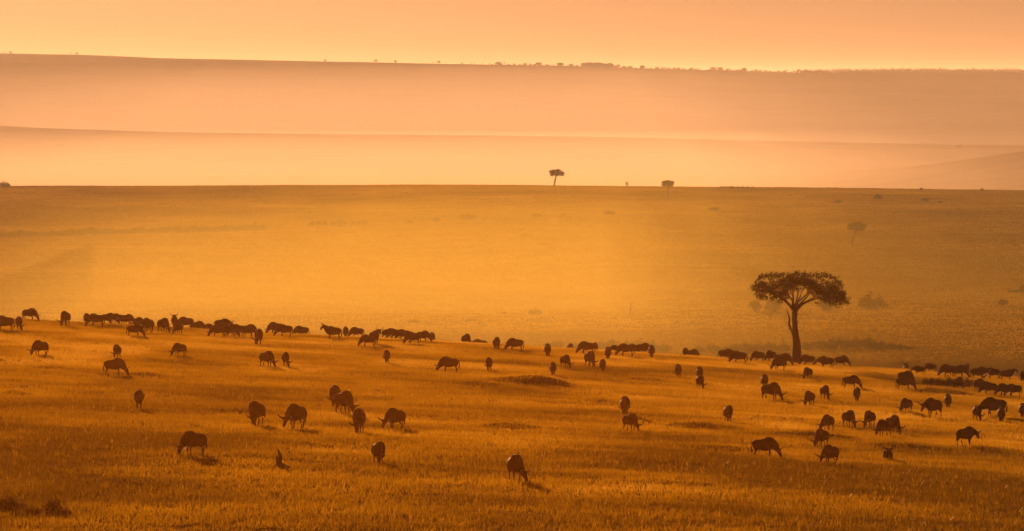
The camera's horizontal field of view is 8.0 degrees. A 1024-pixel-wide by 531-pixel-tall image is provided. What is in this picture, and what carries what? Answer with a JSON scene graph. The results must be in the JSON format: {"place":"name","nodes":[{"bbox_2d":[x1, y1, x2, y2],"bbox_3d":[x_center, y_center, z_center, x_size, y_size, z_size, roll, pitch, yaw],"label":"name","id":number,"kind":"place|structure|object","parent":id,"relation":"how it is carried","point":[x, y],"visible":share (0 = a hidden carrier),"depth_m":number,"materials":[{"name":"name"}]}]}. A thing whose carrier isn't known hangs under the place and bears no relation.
{"place":"outdoors","nodes":[
{"label":"outdoors","id":0,"kind":"place"},
{"bbox_2d":[0,53,1023,144],"bbox_3d":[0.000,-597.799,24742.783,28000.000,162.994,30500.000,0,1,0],"label":"hills","id":1,"kind":"structure","parent":0,"point":[86,92],"depth_m":12302.41,"materials":[{"name":"orange"}]},
{"bbox_2d":[802,67,1023,72],"bbox_3d":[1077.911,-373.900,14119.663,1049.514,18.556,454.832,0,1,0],"label":"woodland","id":2,"kind":"object","parent":1,"relation":"on","point":[1005,70],"visible":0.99,"depth_m":14057.61,"materials":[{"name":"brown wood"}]},
{"bbox_2d":[0,126,1023,189],"bbox_3d":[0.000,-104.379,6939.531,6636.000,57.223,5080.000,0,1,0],"label":"hill","id":3,"kind":"structure","parent":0,"point":[29,156],"depth_m":7129.18,"materials":[{"name":"orange"}]},
{"bbox_2d":[0,184,1023,375],"bbox_3d":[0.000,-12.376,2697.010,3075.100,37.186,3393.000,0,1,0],"label":"grassy plain","id":4,"kind":"structure","parent":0,"point":[939,364],"depth_m":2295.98,"materials":[{"name":"plant"}]},
{"bbox_2d":[84,226,104,234],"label":"bush","id":5,"kind":"object","parent":4,"relation":"on","point":[93,231],"visible":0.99,"depth_m":2591.62,"materials":[{"name":"orange plant"}]},
{"bbox_2d":[129,226,151,233],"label":"bush","id":6,"kind":"object","parent":4,"relation":"on","point":[140,230],"visible":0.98,"depth_m":2615.51,"materials":[{"name":"orange plant"}]},
{"bbox_2d":[169,225,189,232],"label":"bush","id":7,"kind":"object","parent":4,"relation":"on","point":[178,229],"visible":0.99,"depth_m":2623.54,"materials":[{"name":"orange plant"}]},
{"bbox_2d":[249,221,267,230],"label":"bush","id":8,"kind":"object","parent":4,"relation":"on","point":[257,228],"visible":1,"depth_m":2663.72,"materials":[{"name":"orange plant"}]},
{"bbox_2d":[549,169,564,185],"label":"acacia tree","id":9,"kind":"object","parent":4,"relation":"on","point":[557,172],"visible":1,"depth_m":3687.44,"materials":[{"name":"brown plant"}]},
{"bbox_2d":[656,343,671,353],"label":"bush","id":10,"kind":"object","parent":4,"relation":"on","point":[662,349],"visible":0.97,"depth_m":1108.27,"materials":[{"name":"orange plant"}]},
{"bbox_2d":[661,180,673,198],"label":"acacia tree","id":11,"kind":"object","parent":4,"relation":"on","point":[668,183],"visible":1,"depth_m":3331.86,"materials":[{"name":"brown plant"}]},
{"bbox_2d":[748,299,762,311],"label":"bush","id":12,"kind":"object","parent":4,"relation":"on","point":[758,305],"visible":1,"depth_m":1460.34,"materials":[{"name":"brown plant"}]},
{"bbox_2d":[763,341,778,351],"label":"bush","id":13,"kind":"object","parent":4,"relation":"on","point":[771,347],"visible":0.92,"depth_m":1124.28,"materials":[{"name":"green plant"}]},
{"bbox_2d":[764,298,782,311],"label":"bush","id":14,"kind":"object","parent":4,"relation":"on","point":[774,307],"visible":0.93,"depth_m":1460.15,"materials":[{"name":"brown plant"}]},
{"bbox_2d":[813,340,831,349],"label":"bush","id":15,"kind":"object","parent":4,"relation":"on","point":[821,345],"visible":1,"depth_m":1136.18,"materials":[{"name":"brown plant"}]},
{"bbox_2d":[816,299,835,310],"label":"bush","id":16,"kind":"object","parent":4,"relation":"on","point":[824,306],"visible":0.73,"depth_m":1496.01,"materials":[{"name":"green plant"}]},
{"bbox_2d":[837,338,853,348],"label":"bush","id":17,"kind":"object","parent":4,"relation":"on","point":[845,344],"visible":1,"depth_m":1140.26,"materials":[{"name":"brown plant"}]},
{"bbox_2d":[847,338,865,348],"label":"bush","id":18,"kind":"object","parent":4,"relation":"on","point":[857,345],"visible":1,"depth_m":1140.28,"materials":[{"name":"brown plant"}]},
{"bbox_2d":[847,221,866,244],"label":"acacia tree","id":19,"kind":"object","parent":4,"relation":"on","point":[857,226],"visible":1,"depth_m":2431.59,"materials":[{"name":"brown plant"}]},
{"bbox_2d":[862,338,876,348],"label":"bush","id":20,"kind":"object","parent":4,"relation":"on","point":[868,343],"visible":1,"depth_m":1140.29,"materials":[{"name":"brown plant"}]},
{"bbox_2d":[858,291,887,309],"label":"bush","id":21,"kind":"object","parent":4,"relation":"on","point":[869,302],"visible":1,"depth_m":1572.12,"materials":[{"name":"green plant"}]},
{"bbox_2d":[0,317,1023,530],"bbox_3d":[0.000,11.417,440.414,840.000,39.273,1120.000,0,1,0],"label":"ground","id":22,"kind":"structure","parent":0,"point":[532,381],"depth_m":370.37,"materials":[{"name":"brown plant"}]},
{"bbox_2d":[0,315,14,330],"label":"wildebeest","id":23,"kind":"object","parent":22,"relation":"on","point":[6,321],"visible":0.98,"depth_m":669.54},
{"bbox_2d":[0,497,26,511],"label":"bush","id":24,"kind":"object","parent":22,"relation":"on","point":[7,505],"visible":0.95,"depth_m":321.71,"materials":[{"name":"brown plant"}]},
{"bbox_2d":[22,308,39,319],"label":"wildebeest","id":25,"kind":"object","parent":22,"relation":"on","point":[31,312],"visible":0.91,"depth_m":742.56},
{"bbox_2d":[21,505,43,516],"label":"bush","id":26,"kind":"object","parent":22,"relation":"on","point":[36,511],"visible":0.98,"depth_m":318.21,"materials":[{"name":"brown plant"}]},
{"bbox_2d":[27,340,48,355],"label":"wildebeest","id":27,"kind":"object","parent":22,"relation":"on","point":[38,345],"visible":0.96,"depth_m":596.99},
{"bbox_2d":[42,497,62,515],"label":"bush","id":28,"kind":"object","parent":22,"relation":"on","point":[52,505],"visible":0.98,"depth_m":319.28,"materials":[{"name":"brown plant"}]},
{"bbox_2d":[56,311,70,325],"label":"wildebeest","id":29,"kind":"object","parent":22,"relation":"on","point":[65,316],"visible":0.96,"depth_m":714.22},
{"bbox_2d":[84,313,104,326],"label":"wildebeest","id":30,"kind":"object","parent":22,"relation":"on","point":[93,317],"visible":0.98,"depth_m":722.14},
{"bbox_2d":[100,313,119,324],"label":"wildebeest","id":31,"kind":"object","parent":22,"relation":"on","point":[110,317],"visible":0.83,"depth_m":730.72},
{"bbox_2d":[110,344,121,357],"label":"wildebeest","id":32,"kind":"object","parent":22,"relation":"on","point":[117,349],"visible":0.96,"depth_m":599.87},
{"bbox_2d":[103,358,129,375],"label":"wildebeest","id":33,"kind":"object","parent":22,"relation":"on","point":[118,364],"visible":0.98,"depth_m":551.65},
{"bbox_2d":[119,314,136,324],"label":"wildebeest","id":34,"kind":"object","parent":22,"relation":"on","point":[128,318],"visible":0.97,"depth_m":736.17},
{"bbox_2d":[126,324,145,335],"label":"wildebeest","id":35,"kind":"object","parent":22,"relation":"on","point":[137,328],"visible":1,"depth_m":671.66},
{"bbox_2d":[133,390,144,409],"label":"wildebeest","id":36,"kind":"object","parent":22,"relation":"on","point":[138,395],"visible":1,"depth_m":464.31},
{"bbox_2d":[142,318,154,332],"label":"wildebeest","id":37,"kind":"object","parent":22,"relation":"on","point":[147,323],"visible":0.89,"depth_m":694.35},
{"bbox_2d":[157,318,172,332],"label":"wildebeest","id":38,"kind":"object","parent":22,"relation":"on","point":[163,323],"visible":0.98,"depth_m":702.85},
{"bbox_2d":[168,343,186,355],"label":"wildebeest","id":39,"kind":"object","parent":22,"relation":"on","point":[177,347],"visible":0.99,"depth_m":612.52},
{"bbox_2d":[177,316,193,328],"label":"wildebeest","id":40,"kind":"object","parent":22,"relation":"on","point":[183,320],"visible":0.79,"depth_m":729.61},
{"bbox_2d":[173,431,206,455],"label":"wildebeest","id":41,"kind":"object","parent":22,"relation":"on","point":[190,439],"visible":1,"depth_m":382.00},
{"bbox_2d":[206,325,225,335],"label":"wildebeest","id":42,"kind":"object","parent":22,"relation":"on","point":[214,329],"visible":1,"depth_m":691.67},
{"bbox_2d":[214,318,233,326],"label":"wildebeest","id":43,"kind":"object","parent":22,"relation":"on","point":[223,322],"visible":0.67,"depth_m":739.15},
{"bbox_2d":[222,324,241,336],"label":"wildebeest","id":44,"kind":"object","parent":22,"relation":"on","point":[232,328],"visible":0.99,"depth_m":693.71},
{"bbox_2d":[247,401,265,424],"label":"wildebeest","id":45,"kind":"object","parent":22,"relation":"on","point":[256,409],"visible":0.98,"depth_m":438.79},
{"bbox_2d":[251,328,262,344],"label":"wildebeest","id":46,"kind":"object","parent":22,"relation":"on","point":[258,334],"visible":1,"depth_m":669.05},
{"bbox_2d":[259,351,279,366],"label":"wildebeest","id":47,"kind":"object","parent":22,"relation":"on","point":[267,356],"visible":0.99,"depth_m":595.94},
{"bbox_2d":[264,322,280,333],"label":"wildebeest","id":48,"kind":"object","parent":22,"relation":"on","point":[272,325],"visible":0.59,"depth_m":730.63},
{"bbox_2d":[272,324,292,335],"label":"wildebeest","id":49,"kind":"object","parent":22,"relation":"on","point":[281,328],"visible":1,"depth_m":709.07},
{"bbox_2d":[271,449,293,468],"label":"tree stump","id":50,"kind":"object","parent":22,"relation":"on","point":[279,463],"visible":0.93,"depth_m":372.26,"materials":[{"name":"brown wood"}]},
{"bbox_2d":[281,352,292,367],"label":"wildebeest","id":51,"kind":"object","parent":22,"relation":"on","point":[285,357],"visible":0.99,"depth_m":597.18},
{"bbox_2d":[278,403,307,429],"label":"wildebeest","id":52,"kind":"object","parent":22,"relation":"on","point":[294,412],"visible":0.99,"depth_m":434.85},
{"bbox_2d":[291,325,309,333],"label":"wildebeest","id":53,"kind":"object","parent":22,"relation":"on","point":[299,329],"visible":0.74,"depth_m":779.18},
{"bbox_2d":[320,323,341,339],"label":"wildebeest","id":54,"kind":"object","parent":22,"relation":"on","point":[330,330],"visible":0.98,"depth_m":707.67},
{"bbox_2d":[326,384,340,406],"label":"wildebeest","id":55,"kind":"object","parent":22,"relation":"on","point":[334,390],"visible":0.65,"depth_m":492.73},
{"bbox_2d":[334,390,360,413],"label":"wildebeest","id":56,"kind":"object","parent":22,"relation":"on","point":[344,398],"visible":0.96,"depth_m":473.81},
{"bbox_2d":[347,327,363,336],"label":"wildebeest","id":57,"kind":"object","parent":22,"relation":"on","point":[354,330],"visible":0.88,"depth_m":742.21},
{"bbox_2d":[349,408,365,432],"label":"wildebeest","id":58,"kind":"object","parent":22,"relation":"on","point":[359,416],"visible":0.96,"depth_m":430.58},
{"bbox_2d":[357,334,375,346],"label":"wildebeest","id":59,"kind":"object","parent":22,"relation":"on","point":[365,339],"visible":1,"depth_m":683.20},
{"bbox_2d":[369,326,383,343],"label":"wildebeest","id":60,"kind":"object","parent":22,"relation":"on","point":[376,333],"visible":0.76,"depth_m":692.27},
{"bbox_2d":[371,441,384,464],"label":"wildebeest","id":61,"kind":"object","parent":22,"relation":"on","point":[378,450],"visible":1,"depth_m":379.83},
{"bbox_2d":[378,408,405,429],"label":"wildebeest","id":62,"kind":"object","parent":22,"relation":"on","point":[393,416],"visible":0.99,"depth_m":441.92},
{"bbox_2d":[400,331,420,343],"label":"wildebeest","id":63,"kind":"object","parent":22,"relation":"on","point":[410,336],"visible":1,"depth_m":701.59},
{"bbox_2d":[434,356,459,372],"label":"wildebeest","id":64,"kind":"object","parent":22,"relation":"on","point":[445,361],"visible":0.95,"depth_m":611.18},
{"bbox_2d":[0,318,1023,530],"bbox_3d":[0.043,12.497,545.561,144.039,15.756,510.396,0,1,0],"label":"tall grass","id":65,"kind":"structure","parent":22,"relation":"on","point":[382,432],"depth_m":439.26,"materials":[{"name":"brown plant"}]},
{"bbox_2d":[504,338,523,350],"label":"wildebeest","id":66,"kind":"object","parent":22,"relation":"on","point":[512,342],"visible":1,"depth_m":700.69},
{"bbox_2d":[506,454,532,482],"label":"wildebeest","id":67,"kind":"object","parent":22,"relation":"on","point":[514,464],"visible":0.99,"depth_m":365.25},
{"bbox_2d":[560,354,573,367],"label":"wildebeest","id":68,"kind":"object","parent":22,"relation":"on","point":[565,359],"visible":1,"depth_m":641.47},
{"bbox_2d":[575,341,595,353],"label":"wildebeest","id":69,"kind":"object","parent":22,"relation":"on","point":[583,346],"visible":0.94,"depth_m":710.20},
{"bbox_2d":[584,351,598,366],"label":"wildebeest","id":70,"kind":"object","parent":22,"relation":"on","point":[589,356],"visible":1,"depth_m":652.78},
{"bbox_2d":[618,396,630,414],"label":"wildebeest","id":71,"kind":"object","parent":22,"relation":"on","point":[625,406],"visible":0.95,"depth_m":500.23},
{"bbox_2d":[614,343,634,356],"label":"wildebeest","id":72,"kind":"object","parent":22,"relation":"on","point":[623,347],"visible":0.99,"depth_m":713.22},
{"bbox_2d":[622,413,643,431],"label":"wildebeest","id":73,"kind":"object","parent":22,"relation":"on","point":[631,419],"visible":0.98,"depth_m":464.50},
{"bbox_2d":[635,343,649,351],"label":"wildebeest","id":74,"kind":"object","parent":22,"relation":"on","point":[643,347],"visible":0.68,"depth_m":756.20},
{"bbox_2d":[695,375,706,388],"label":"wildebeest","id":75,"kind":"object","parent":22,"relation":"on","point":[699,379],"visible":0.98,"depth_m":598.89},
{"bbox_2d":[717,348,733,357],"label":"wildebeest","id":76,"kind":"object","parent":22,"relation":"on","point":[727,352],"visible":0.75,"depth_m":754.71},
{"bbox_2d":[723,405,732,420],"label":"wildebeest","id":77,"kind":"object","parent":22,"relation":"on","point":[728,411],"visible":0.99,"depth_m":502.81},
{"bbox_2d":[728,351,747,362],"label":"wildebeest","id":78,"kind":"object","parent":22,"relation":"on","point":[736,355],"visible":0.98,"depth_m":710.23},
{"bbox_2d":[748,351,764,360],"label":"wildebeest","id":79,"kind":"object","parent":22,"relation":"on","point":[756,355],"visible":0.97,"depth_m":728.16},
{"bbox_2d":[751,437,783,456],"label":"wildebeest","id":80,"kind":"object","parent":22,"relation":"on","point":[767,444],"visible":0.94,"depth_m":418.69},
{"bbox_2d":[761,382,786,399],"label":"wildebeest","id":81,"kind":"object","parent":22,"relation":"on","point":[772,388],"visible":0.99,"depth_m":575.49},
{"bbox_2d":[769,358,785,369],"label":"wildebeest","id":82,"kind":"object","parent":22,"relation":"on","point":[777,362],"visible":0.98,"depth_m":687.16},
{"bbox_2d":[774,353,793,365],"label":"wildebeest","id":83,"kind":"object","parent":22,"relation":"on","point":[787,357],"visible":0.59,"depth_m":712.79},
{"bbox_2d":[750,270,850,363],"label":"acacia tree","id":84,"kind":"object","parent":22,"relation":"on","point":[832,288],"visible":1,"depth_m":737.83,"materials":[{"name":"brown plant"}]},
{"bbox_2d":[797,354,814,364],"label":"wildebeest","id":85,"kind":"object","parent":22,"relation":"on","point":[804,358],"visible":0.88,"depth_m":724.75},
{"bbox_2d":[801,367,812,378],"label":"wildebeest","id":86,"kind":"object","parent":22,"relation":"on","point":[807,371],"visible":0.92,"depth_m":655.50},
{"bbox_2d":[800,391,814,405],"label":"wildebeest","id":87,"kind":"object","parent":22,"relation":"on","point":[809,396],"visible":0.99,"depth_m":561.94},
{"bbox_2d":[809,428,829,447],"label":"wildebeest","id":88,"kind":"object","parent":22,"relation":"on","point":[821,435],"visible":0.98,"depth_m":446.96},
{"bbox_2d":[814,356,833,367],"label":"wildebeest","id":89,"kind":"object","parent":22,"relation":"on","point":[823,360],"visible":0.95,"depth_m":709.75},
{"bbox_2d":[816,414,834,429],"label":"wildebeest","id":90,"kind":"object","parent":22,"relation":"on","point":[827,420],"visible":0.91,"depth_m":494.48},
{"bbox_2d":[820,385,832,399],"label":"wildebeest","id":91,"kind":"object","parent":22,"relation":"on","point":[824,389],"visible":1,"depth_m":590.44},
{"bbox_2d":[815,444,838,463],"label":"wildebeest","id":92,"kind":"object","parent":22,"relation":"on","point":[829,451],"visible":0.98,"depth_m":407.98},
{"bbox_2d":[834,355,851,365],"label":"wildebeest","id":93,"kind":"object","parent":22,"relation":"on","point":[843,359],"visible":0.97,"depth_m":742.28},
{"bbox_2d":[841,410,859,427],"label":"wildebeest","id":94,"kind":"object","parent":22,"relation":"on","point":[849,416],"visible":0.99,"depth_m":508.44},
{"bbox_2d":[842,375,862,387],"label":"wildebeest","id":95,"kind":"object","parent":22,"relation":"on","point":[852,379],"visible":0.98,"depth_m":631.74},
{"bbox_2d":[860,410,875,427],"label":"wildebeest","id":96,"kind":"object","parent":22,"relation":"on","point":[869,416],"visible":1,"depth_m":510.95},
{"bbox_2d":[871,419,891,436],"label":"wildebeest","id":97,"kind":"object","parent":22,"relation":"on","point":[883,425],"visible":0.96,"depth_m":487.69},
{"bbox_2d":[882,444,894,459],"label":"wildebeest","id":98,"kind":"object","parent":22,"relation":"on","point":[887,452],"visible":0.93,"depth_m":425.75},
{"bbox_2d":[886,415,905,433],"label":"wildebeest","id":99,"kind":"object","parent":22,"relation":"on","point":[894,420],"visible":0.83,"depth_m":496.79},
{"bbox_2d":[897,398,912,412],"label":"wildebeest","id":100,"kind":"object","parent":22,"relation":"on","point":[906,403],"visible":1,"depth_m":555.50},
{"bbox_2d":[895,376,917,389],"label":"wildebeest","id":101,"kind":"object","parent":22,"relation":"on","point":[906,380],"visible":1,"depth_m":637.25},
{"bbox_2d":[897,370,916,381],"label":"wildebeest","id":102,"kind":"object","parent":22,"relation":"on","point":[905,373],"visible":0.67,"depth_m":671.74},
{"bbox_2d":[917,397,942,417],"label":"wildebeest","id":103,"kind":"object","parent":22,"relation":"on","point":[931,404],"visible":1,"depth_m":548.46},
{"bbox_2d":[935,375,957,387],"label":"bush","id":104,"kind":"object","parent":22,"relation":"on","point":[948,382],"visible":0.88,"depth_m":661.09,"materials":[{"name":"brown plant"}]},
{"bbox_2d":[937,364,956,375],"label":"wildebeest","id":105,"kind":"object","parent":22,"relation":"on","point":[945,368],"visible":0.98,"depth_m":705.25},
{"bbox_2d":[952,376,966,387],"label":"wildebeest","id":106,"kind":"object","parent":22,"relation":"on","point":[958,381],"visible":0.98,"depth_m":656.18},
{"bbox_2d":[950,364,969,376],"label":"wildebeest","id":107,"kind":"object","parent":22,"relation":"on","point":[962,369],"visible":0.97,"depth_m":707.80},
{"bbox_2d":[956,426,981,445],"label":"wildebeest","id":108,"kind":"object","parent":22,"relation":"on","point":[968,432],"visible":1,"depth_m":464.68},
{"bbox_2d":[972,405,984,420],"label":"wildebeest","id":109,"kind":"object","parent":22,"relation":"on","point":[976,410],"visible":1,"depth_m":547.94},
{"bbox_2d":[970,367,990,378],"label":"wildebeest","id":110,"kind":"object","parent":22,"relation":"on","point":[981,371],"visible":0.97,"depth_m":703.25},
{"bbox_2d":[977,382,997,393],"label":"wildebeest","id":111,"kind":"object","parent":22,"relation":"on","point":[986,386],"visible":1,"depth_m":643.26},
{"bbox_2d":[975,397,1007,415],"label":"wildebeest","id":112,"kind":"object","parent":22,"relation":"on","point":[989,404],"visible":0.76,"depth_m":561.64},
{"bbox_2d":[996,406,1004,421],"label":"wildebeest","id":113,"kind":"object","parent":22,"relation":"on","point":[1001,412],"visible":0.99,"depth_m":546.90},
{"bbox_2d":[993,383,1013,396],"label":"wildebeest","id":114,"kind":"object","parent":22,"relation":"on","point":[1001,387],"visible":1,"depth_m":642.28},
{"bbox_2d":[999,366,1017,378],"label":"wildebeest","id":115,"kind":"object","parent":22,"relation":"on","point":[1009,373],"visible":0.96,"depth_m":711.77},
{"bbox_2d":[0,0,1023,72],"label":"sky","id":116,"kind":"structure","parent":0,"point":[771,35],"materials":[{"name":"orange"}]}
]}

